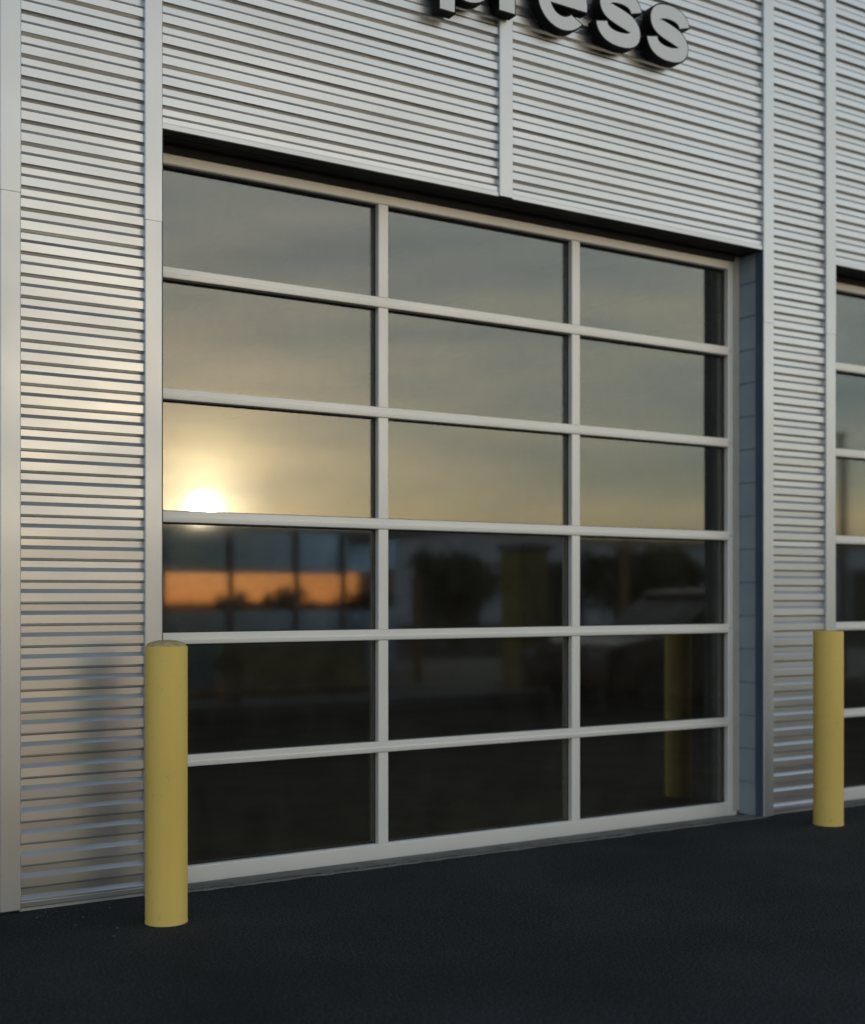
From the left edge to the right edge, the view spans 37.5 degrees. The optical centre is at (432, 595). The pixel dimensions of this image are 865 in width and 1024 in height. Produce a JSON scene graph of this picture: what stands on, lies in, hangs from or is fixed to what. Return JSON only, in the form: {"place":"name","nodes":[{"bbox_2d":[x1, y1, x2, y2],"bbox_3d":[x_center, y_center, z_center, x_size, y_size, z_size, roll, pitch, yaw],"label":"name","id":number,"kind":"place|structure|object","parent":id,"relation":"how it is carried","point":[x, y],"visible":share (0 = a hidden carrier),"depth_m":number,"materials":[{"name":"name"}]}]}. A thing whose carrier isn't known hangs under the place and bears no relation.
{"place":"outdoors","nodes":[
{"label":"outdoors","id":0,"kind":"place"},
{"bbox_2d":[0,0,864,913],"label":"service building","id":1,"kind":"structure","parent":0,"point":[424,428],"depth_m":7.66,"materials":[{"name":"silver metal"}]},
{"bbox_2d":[163,152,736,882],"bbox_3d":[0.243,-0.354,6.765,3.750,3.383,0.065,0,0,-32],"label":"overhead door","id":2,"kind":"structure","parent":1,"relation":"in","point":[381,847],"depth_m":6.67,"materials":[{"name":"white metal"}]},
{"bbox_2d":[432,0,485,18],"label":"sign letter","id":3,"kind":"object","parent":1,"relation":"attached to","point":[444,8],"visible":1,"depth_m":6.32,"materials":[{"name":"grey plastic"}]},
{"bbox_2d":[491,0,515,20],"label":"sign letter","id":4,"kind":"object","parent":1,"relation":"attached to","point":[504,9],"visible":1,"depth_m":6.50,"materials":[{"name":"grey plastic"}]},
{"bbox_2d":[530,0,587,35],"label":"sign letter","id":5,"kind":"object","parent":1,"relation":"attached to","point":[550,18],"visible":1,"depth_m":6.68,"materials":[{"name":"grey plastic"}]},
{"bbox_2d":[588,0,641,52],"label":"sign letter","id":6,"kind":"object","parent":1,"relation":"attached to","point":[613,26],"visible":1,"depth_m":6.88,"materials":[{"name":"grey plastic"}]},
{"bbox_2d":[639,3,689,67],"bbox_3d":[1.292,-3.120,7.096,0.325,0.322,0.064,0,0,-32],"label":"sign letter","id":7,"kind":"object","parent":1,"relation":"attached to","point":[663,42],"visible":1,"depth_m":7.06,"materials":[{"name":"grey plastic"}]},
{"bbox_2d":[836,282,864,800],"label":"overhead door","id":8,"kind":"structure","parent":1,"relation":"in","point":[857,791],"depth_m":8.29,"materials":[{"name":"white metal"}]},
{"bbox_2d":[0,804,864,1023],"bbox_3d":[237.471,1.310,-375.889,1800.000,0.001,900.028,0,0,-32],"label":"asphalt ground","id":9,"kind":"structure","parent":0,"point":[755,922],"depth_m":4.81,"materials":[{"name":"black asphalt"}]},
{"bbox_2d":[145,640,187,926],"bbox_3d":[-1.071,0.768,5.131,0.171,1.184,0.171,0,0,-32],"label":"bollard","id":10,"kind":"object","parent":9,"relation":"on","point":[166,783],"visible":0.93,"depth_m":5.06,"materials":[{"name":"yellow metal"}]},
{"bbox_2d":[4,806,862,961],"bbox_3d":[0.695,1.304,6.182,5.192,0.012,0.935,0,0,-32],"label":"grit","id":11,"kind":"object","parent":9,"relation":"on","point":[117,928],"visible":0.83,"depth_m":5.38,"materials":[{"name":"black gravel"}]},
{"bbox_2d":[813,631,843,826],"bbox_3d":[2.273,0.780,7.320,0.171,1.159,0.171,0,0,-32],"label":"bollard","id":12,"kind":"object","parent":9,"relation":"on","point":[828,728],"visible":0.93,"depth_m":7.25,"materials":[{"name":"yellow metal"}]},
{"label":"earth ground","id":13,"kind":"structure","parent":0,"visible":0},
{"bbox_2d":[188,814,766,891],"bbox_3d":[0.283,1.341,6.755,3.717,0.073,0.493,0,0,-32],"label":"concrete threshold","id":14,"kind":"object","parent":13,"relation":"on","point":[341,868],"visible":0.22,"depth_m":6.49,"materials":[{"name":"grey concrete"}]},
{"bbox_2d":[844,798,864,807],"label":"concrete threshold","id":15,"kind":"object","parent":13,"relation":"on","point":[855,802],"visible":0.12,"depth_m":8.10,"materials":[{"name":"grey concrete"}]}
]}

